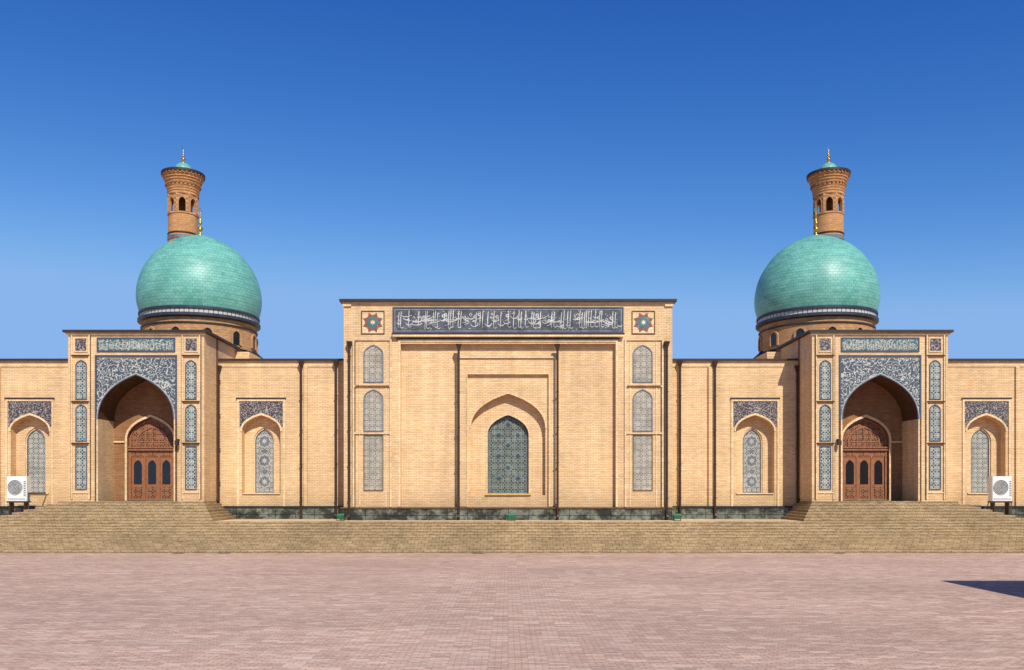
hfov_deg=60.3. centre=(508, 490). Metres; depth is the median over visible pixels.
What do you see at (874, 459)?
door leaf
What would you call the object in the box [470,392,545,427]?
central niche ribbon
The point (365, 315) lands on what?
rosette ground
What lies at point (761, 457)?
niche window border
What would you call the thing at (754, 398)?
niche frame flashing
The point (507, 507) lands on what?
central plinth cap
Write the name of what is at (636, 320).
rosette outer star
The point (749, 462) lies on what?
window medallion ring
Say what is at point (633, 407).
tile panel border
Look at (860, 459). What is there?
door leaf
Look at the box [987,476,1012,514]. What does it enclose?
air conditioner
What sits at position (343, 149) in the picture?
sky
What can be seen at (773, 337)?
drum window
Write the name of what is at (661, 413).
pilaster shadow line
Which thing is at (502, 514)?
central plinth
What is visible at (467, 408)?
central inner frame trim
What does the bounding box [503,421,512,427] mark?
central window flower
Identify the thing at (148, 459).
door leaf
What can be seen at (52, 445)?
niche frame
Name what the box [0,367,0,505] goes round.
wing pilaster
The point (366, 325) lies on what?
rosette outer star
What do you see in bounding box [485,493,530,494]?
central sill slab
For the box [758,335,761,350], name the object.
drum window frame
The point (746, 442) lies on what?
medallion window
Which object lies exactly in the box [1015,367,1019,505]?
wing pilaster
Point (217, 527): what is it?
stone steps
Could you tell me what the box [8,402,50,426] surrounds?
niche spandrel tile
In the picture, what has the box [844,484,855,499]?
door leaf lower
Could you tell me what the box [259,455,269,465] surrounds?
window medallion ring
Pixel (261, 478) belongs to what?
window medallion ring
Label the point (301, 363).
downpipe
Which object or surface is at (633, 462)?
tile panel border
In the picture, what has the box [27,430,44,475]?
niche window inner border
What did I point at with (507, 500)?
central portal sill
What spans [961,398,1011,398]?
niche frame flashing
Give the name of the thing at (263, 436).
medallion window
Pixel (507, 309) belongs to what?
inscription inner line
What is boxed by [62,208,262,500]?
portal block
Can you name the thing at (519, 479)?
central window flower
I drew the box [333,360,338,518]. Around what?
downpipe
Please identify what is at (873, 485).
door leaf lower
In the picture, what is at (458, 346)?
downpipe
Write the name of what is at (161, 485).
door leaf lower
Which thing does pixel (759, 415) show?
niche arch ribbon
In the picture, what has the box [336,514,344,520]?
floodlight
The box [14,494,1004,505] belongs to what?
wing niche sill
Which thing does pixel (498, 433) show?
central window flower
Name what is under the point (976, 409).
niche spandrel tile
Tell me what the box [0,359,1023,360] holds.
wing parapet flashing
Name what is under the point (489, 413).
central portal niche back
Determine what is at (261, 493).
niche sill slab
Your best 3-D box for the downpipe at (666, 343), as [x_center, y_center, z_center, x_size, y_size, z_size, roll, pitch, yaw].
[8.930,-3.379,49.495,0.311,10.034,0.482,0,0,0]
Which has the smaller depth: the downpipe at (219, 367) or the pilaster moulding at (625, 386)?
the pilaster moulding at (625, 386)
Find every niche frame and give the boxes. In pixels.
[5,399,53,505]
[237,399,284,505]
[731,399,778,505]
[962,399,1010,503]
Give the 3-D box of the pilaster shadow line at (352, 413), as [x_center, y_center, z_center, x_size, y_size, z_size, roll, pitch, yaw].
[-7.760,-3.755,49.750,2.120,9.311,0.100,0,0,0]
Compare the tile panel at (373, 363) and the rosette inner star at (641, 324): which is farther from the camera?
the tile panel at (373, 363)
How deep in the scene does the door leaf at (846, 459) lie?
51.72 m
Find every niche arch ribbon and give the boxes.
[9,413,50,430]
[240,413,281,430]
[734,413,775,430]
[965,413,1007,430]
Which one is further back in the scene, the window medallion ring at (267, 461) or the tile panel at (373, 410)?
the window medallion ring at (267, 461)
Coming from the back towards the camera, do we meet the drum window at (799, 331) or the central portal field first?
the drum window at (799, 331)
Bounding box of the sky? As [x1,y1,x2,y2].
[0,0,1023,358]
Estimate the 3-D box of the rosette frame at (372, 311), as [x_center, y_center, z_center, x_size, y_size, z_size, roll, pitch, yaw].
[-7.638,-9.499,49.777,1.320,1.320,0.044,0,0,0]
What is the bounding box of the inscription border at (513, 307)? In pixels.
[393,307,623,332]
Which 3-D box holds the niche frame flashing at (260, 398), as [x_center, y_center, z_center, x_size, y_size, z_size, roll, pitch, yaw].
[-14.560,-5.441,51.950,2.920,0.078,0.100,0,0,0]
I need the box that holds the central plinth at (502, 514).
[341,509,674,519]
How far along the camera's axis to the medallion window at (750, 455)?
52.71 m
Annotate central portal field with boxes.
[401,345,614,506]
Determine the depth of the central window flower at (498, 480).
50.84 m
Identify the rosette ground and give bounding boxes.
[362,312,382,332]
[633,312,653,332]
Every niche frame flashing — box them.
[4,398,54,398]
[236,398,285,398]
[730,398,779,398]
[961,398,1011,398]
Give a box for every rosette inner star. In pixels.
[367,317,378,327]
[638,317,648,327]
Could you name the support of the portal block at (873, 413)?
on the stone steps
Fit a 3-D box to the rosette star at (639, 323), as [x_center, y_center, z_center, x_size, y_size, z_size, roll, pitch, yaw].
[7.638,-9.499,49.767,0.920,0.920,0.010,0,0,0]
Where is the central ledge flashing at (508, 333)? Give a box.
[391,333,624,339]
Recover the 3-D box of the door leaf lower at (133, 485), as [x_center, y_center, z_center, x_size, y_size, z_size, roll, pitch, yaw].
[-21.717,0.097,51.750,0.710,0.930,0.060,0,0,0]
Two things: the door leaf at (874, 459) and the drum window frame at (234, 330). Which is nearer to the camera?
the door leaf at (874, 459)
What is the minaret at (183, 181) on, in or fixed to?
on the wing core
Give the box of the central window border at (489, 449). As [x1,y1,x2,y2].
[489,417,526,492]
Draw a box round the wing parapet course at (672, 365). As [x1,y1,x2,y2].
[0,361,1023,366]
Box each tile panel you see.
[364,436,382,489]
[365,346,381,381]
[365,390,381,430]
[634,346,651,381]
[634,390,651,430]
[634,436,651,489]
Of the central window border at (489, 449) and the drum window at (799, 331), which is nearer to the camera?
the central window border at (489, 449)
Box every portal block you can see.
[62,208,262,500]
[753,208,953,500]
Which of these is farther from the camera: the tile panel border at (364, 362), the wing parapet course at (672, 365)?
the wing parapet course at (672, 365)
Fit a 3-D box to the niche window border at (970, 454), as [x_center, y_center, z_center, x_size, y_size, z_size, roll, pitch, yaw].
[28.200,-1.809,52.697,1.240,3.918,0.045,0,0,0]
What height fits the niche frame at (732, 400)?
6.300 m
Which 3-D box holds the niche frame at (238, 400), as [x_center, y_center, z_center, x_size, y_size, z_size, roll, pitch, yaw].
[-14.560,-2.250,51.965,2.840,6.300,0.070,0,0,0]
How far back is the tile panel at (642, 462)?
49.79 m
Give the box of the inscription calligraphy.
[396,310,621,329]
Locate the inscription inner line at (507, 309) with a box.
[395,309,620,309]
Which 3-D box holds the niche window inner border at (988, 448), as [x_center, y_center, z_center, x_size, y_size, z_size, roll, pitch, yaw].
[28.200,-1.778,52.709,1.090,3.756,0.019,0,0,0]
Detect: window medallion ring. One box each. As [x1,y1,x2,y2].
[259,436,269,446]
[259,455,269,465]
[259,476,269,486]
[746,436,756,446]
[746,455,756,465]
[746,476,756,486]
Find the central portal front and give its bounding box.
[344,305,671,506]
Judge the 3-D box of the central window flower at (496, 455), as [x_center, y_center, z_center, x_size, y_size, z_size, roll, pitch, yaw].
[-0.560,-2.000,50.833,0.540,0.540,0.025,0,0,0]
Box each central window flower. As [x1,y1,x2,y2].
[494,431,502,439]
[494,452,501,460]
[494,474,502,482]
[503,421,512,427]
[504,441,511,448]
[504,464,511,471]
[513,474,521,482]
[514,431,521,438]
[514,452,521,459]
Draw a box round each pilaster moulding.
[353,339,391,506]
[624,339,663,506]
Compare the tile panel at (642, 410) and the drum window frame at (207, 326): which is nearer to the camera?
the tile panel at (642, 410)
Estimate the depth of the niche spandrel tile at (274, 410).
51.98 m
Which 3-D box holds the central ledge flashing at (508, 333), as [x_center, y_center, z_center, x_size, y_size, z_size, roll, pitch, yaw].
[0.000,-8.709,49.645,13.100,0.336,0.310,0,0,0]
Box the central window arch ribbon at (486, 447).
[486,414,529,492]
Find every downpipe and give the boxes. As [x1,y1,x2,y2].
[216,365,221,502]
[298,361,303,518]
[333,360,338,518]
[346,341,351,519]
[456,344,461,519]
[555,344,559,519]
[664,341,669,519]
[677,360,682,516]
[712,361,717,518]
[794,365,799,502]
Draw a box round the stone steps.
[0,501,1023,552]
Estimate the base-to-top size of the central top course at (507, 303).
0.160 m
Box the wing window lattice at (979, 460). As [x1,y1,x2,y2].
[28,429,987,492]
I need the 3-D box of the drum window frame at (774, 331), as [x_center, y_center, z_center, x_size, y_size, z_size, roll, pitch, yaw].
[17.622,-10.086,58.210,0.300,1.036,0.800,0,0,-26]
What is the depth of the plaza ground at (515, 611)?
23.36 m
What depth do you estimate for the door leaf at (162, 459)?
51.72 m
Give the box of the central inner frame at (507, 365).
[460,358,555,506]
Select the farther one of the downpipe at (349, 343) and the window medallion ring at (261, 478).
the window medallion ring at (261, 478)
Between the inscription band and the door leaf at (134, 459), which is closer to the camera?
the inscription band
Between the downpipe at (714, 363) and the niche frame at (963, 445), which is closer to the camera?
the downpipe at (714, 363)
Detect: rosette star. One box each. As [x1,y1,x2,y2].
[365,315,380,329]
[635,314,651,329]
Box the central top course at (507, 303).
[342,302,673,304]
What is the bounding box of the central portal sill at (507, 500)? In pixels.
[471,495,544,506]
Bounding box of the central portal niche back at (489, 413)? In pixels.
[471,395,544,494]
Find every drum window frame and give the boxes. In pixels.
[169,324,181,329]
[201,325,213,332]
[231,329,241,345]
[251,334,256,349]
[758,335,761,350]
[769,330,778,346]
[794,326,806,337]
[826,324,838,329]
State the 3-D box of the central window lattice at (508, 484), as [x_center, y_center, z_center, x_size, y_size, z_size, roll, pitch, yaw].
[0.000,-2.045,50.865,2.340,4.570,0.030,0,0,0]
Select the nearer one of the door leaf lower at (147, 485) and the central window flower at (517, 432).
the central window flower at (517, 432)
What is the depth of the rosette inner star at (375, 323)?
49.75 m
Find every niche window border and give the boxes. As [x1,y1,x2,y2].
[26,428,45,491]
[254,428,273,492]
[742,428,761,492]
[970,428,989,492]
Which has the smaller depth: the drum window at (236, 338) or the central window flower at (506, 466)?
the central window flower at (506, 466)
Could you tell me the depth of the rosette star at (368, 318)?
49.76 m
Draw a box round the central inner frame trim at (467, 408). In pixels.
[460,356,555,506]
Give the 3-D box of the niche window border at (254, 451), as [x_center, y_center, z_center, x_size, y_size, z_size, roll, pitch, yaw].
[-14.560,-1.809,52.697,1.240,3.918,0.045,0,0,0]
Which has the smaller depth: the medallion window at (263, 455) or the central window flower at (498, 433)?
the central window flower at (498, 433)
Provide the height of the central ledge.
0.148 m
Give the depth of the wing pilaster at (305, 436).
51.84 m
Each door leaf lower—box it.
[132,484,143,499]
[146,484,157,499]
[160,484,171,499]
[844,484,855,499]
[858,484,869,499]
[872,484,883,499]
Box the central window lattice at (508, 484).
[488,416,527,492]
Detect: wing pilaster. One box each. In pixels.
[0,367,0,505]
[304,367,307,505]
[708,367,712,505]
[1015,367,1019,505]
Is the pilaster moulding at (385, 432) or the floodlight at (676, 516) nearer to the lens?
the floodlight at (676, 516)
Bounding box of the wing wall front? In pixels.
[0,362,1023,505]
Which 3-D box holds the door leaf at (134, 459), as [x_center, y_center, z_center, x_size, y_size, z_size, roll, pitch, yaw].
[-21.717,-1.185,51.750,0.710,1.634,0.060,0,0,0]
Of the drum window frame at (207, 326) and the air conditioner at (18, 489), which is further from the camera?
the drum window frame at (207, 326)
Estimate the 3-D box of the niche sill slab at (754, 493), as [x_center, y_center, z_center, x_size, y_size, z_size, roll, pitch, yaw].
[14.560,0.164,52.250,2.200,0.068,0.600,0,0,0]
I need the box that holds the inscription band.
[394,308,621,331]
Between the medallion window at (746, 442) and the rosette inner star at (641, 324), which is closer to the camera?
the rosette inner star at (641, 324)
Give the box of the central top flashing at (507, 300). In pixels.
[339,299,676,303]
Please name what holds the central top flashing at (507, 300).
on the central top course at (507, 303)
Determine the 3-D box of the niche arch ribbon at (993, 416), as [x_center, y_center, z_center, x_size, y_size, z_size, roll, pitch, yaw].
[28.200,-4.043,51.975,2.470,1.085,0.041,0,0,0]
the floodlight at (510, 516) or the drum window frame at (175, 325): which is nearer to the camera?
the floodlight at (510, 516)
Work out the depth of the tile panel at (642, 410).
49.79 m
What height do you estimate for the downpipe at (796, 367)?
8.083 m
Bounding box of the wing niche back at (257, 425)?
[16,416,999,492]
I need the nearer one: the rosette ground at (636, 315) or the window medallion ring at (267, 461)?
the rosette ground at (636, 315)
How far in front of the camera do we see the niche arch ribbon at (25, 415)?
51.95 m
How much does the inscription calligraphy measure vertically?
1.132 m
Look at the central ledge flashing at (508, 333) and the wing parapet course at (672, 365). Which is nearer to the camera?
the central ledge flashing at (508, 333)
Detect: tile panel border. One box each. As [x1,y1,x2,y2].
[363,345,382,381]
[363,389,382,430]
[364,435,382,490]
[633,345,652,381]
[633,389,652,430]
[633,435,652,490]
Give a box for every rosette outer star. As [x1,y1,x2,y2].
[363,313,382,331]
[634,313,652,331]
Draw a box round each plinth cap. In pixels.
[0,506,1023,507]
[340,507,675,508]
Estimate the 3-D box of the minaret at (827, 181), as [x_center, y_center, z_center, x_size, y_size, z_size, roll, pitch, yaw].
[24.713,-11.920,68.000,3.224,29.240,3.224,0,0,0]
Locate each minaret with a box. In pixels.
[161,147,204,241]
[806,147,850,239]
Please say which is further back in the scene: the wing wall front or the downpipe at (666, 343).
the wing wall front
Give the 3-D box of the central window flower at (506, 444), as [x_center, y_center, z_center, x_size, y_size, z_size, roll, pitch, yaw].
[0.000,-2.620,50.833,0.540,0.540,0.025,0,0,0]
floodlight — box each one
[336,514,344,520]
[507,514,514,520]
[673,514,680,520]
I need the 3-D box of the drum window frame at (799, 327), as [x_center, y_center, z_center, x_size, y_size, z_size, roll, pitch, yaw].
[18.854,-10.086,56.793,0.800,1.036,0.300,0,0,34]
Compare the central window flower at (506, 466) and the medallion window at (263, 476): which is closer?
the central window flower at (506, 466)
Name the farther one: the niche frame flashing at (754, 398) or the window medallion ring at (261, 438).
the window medallion ring at (261, 438)
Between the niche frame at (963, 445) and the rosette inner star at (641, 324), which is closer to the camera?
the rosette inner star at (641, 324)
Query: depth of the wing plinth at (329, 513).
51.88 m
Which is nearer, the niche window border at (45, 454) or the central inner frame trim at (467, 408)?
the central inner frame trim at (467, 408)
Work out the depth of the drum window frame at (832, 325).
56.04 m
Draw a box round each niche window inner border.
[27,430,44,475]
[971,430,988,476]
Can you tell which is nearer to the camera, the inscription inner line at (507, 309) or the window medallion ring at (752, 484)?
the inscription inner line at (507, 309)
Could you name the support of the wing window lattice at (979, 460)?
attached to the wing niche back at (257, 425)
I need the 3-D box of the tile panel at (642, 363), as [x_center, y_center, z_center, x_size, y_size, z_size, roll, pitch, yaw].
[7.601,-7.175,49.794,1.033,2.029,0.011,0,0,0]
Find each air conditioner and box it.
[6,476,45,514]
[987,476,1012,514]
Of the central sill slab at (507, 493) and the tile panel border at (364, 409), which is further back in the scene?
the central sill slab at (507, 493)
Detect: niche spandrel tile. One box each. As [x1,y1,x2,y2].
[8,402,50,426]
[240,402,282,426]
[733,402,776,426]
[965,402,1007,426]
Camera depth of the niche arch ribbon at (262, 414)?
51.95 m
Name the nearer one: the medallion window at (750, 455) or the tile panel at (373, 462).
the tile panel at (373, 462)
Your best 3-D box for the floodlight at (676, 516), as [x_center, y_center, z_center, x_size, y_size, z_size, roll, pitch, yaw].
[9.345,1.464,48.800,0.440,0.391,0.283,0,0,0]
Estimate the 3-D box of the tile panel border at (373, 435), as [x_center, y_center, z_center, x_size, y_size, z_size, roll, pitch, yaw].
[-7.601,-1.568,49.777,1.113,3.142,0.044,0,0,0]
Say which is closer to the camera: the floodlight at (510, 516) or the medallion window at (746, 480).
the floodlight at (510, 516)
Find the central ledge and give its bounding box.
[392,334,623,336]
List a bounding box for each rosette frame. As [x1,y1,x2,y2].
[361,311,384,333]
[632,311,654,333]
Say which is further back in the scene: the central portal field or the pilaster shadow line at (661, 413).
the central portal field
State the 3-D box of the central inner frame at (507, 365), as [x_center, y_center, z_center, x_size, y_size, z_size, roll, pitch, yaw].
[0.000,-3.349,50.075,5.700,8.499,0.150,0,0,0]
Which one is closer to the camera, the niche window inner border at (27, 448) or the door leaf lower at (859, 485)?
the door leaf lower at (859, 485)
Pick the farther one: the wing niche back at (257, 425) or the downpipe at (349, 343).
the wing niche back at (257, 425)
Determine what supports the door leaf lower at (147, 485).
in the portal block at (142, 413)
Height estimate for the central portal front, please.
11.661 m
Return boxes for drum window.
[233,331,239,344]
[771,333,775,345]
[796,328,803,336]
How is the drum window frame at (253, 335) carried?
in the portal block at (142, 413)
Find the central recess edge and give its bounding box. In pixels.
[398,339,617,506]
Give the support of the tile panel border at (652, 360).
attached to the central portal front
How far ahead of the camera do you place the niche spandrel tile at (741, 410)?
51.98 m
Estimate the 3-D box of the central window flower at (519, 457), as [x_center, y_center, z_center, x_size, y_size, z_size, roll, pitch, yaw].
[0.560,-2.000,50.833,0.540,0.540,0.025,0,0,0]
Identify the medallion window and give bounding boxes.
[257,434,271,448]
[257,453,271,467]
[257,474,271,488]
[744,434,758,448]
[744,453,758,467]
[744,474,758,488]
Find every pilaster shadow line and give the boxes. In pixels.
[352,342,388,506]
[627,342,661,506]
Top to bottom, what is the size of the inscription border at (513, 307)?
1.488 m
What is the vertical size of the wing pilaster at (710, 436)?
8.205 m
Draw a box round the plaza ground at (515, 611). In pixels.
[0,553,1023,669]
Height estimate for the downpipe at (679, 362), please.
9.283 m
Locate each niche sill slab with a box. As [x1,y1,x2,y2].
[242,493,280,493]
[736,493,773,493]
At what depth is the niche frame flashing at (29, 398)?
51.90 m
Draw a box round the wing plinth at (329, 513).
[0,508,1023,518]
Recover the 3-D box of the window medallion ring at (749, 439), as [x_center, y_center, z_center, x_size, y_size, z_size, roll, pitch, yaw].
[14.560,-2.950,52.700,0.700,0.700,0.007,0,0,0]
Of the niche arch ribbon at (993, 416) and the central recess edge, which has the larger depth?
the niche arch ribbon at (993, 416)
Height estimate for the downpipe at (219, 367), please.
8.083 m
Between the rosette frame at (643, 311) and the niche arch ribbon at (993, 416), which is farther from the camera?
the niche arch ribbon at (993, 416)
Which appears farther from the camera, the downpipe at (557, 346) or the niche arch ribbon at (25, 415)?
the niche arch ribbon at (25, 415)
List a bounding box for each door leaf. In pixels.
[132,457,143,483]
[146,457,157,483]
[160,457,171,483]
[844,457,855,483]
[858,457,869,483]
[872,457,883,483]
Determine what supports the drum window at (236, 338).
in the portal block at (142, 413)

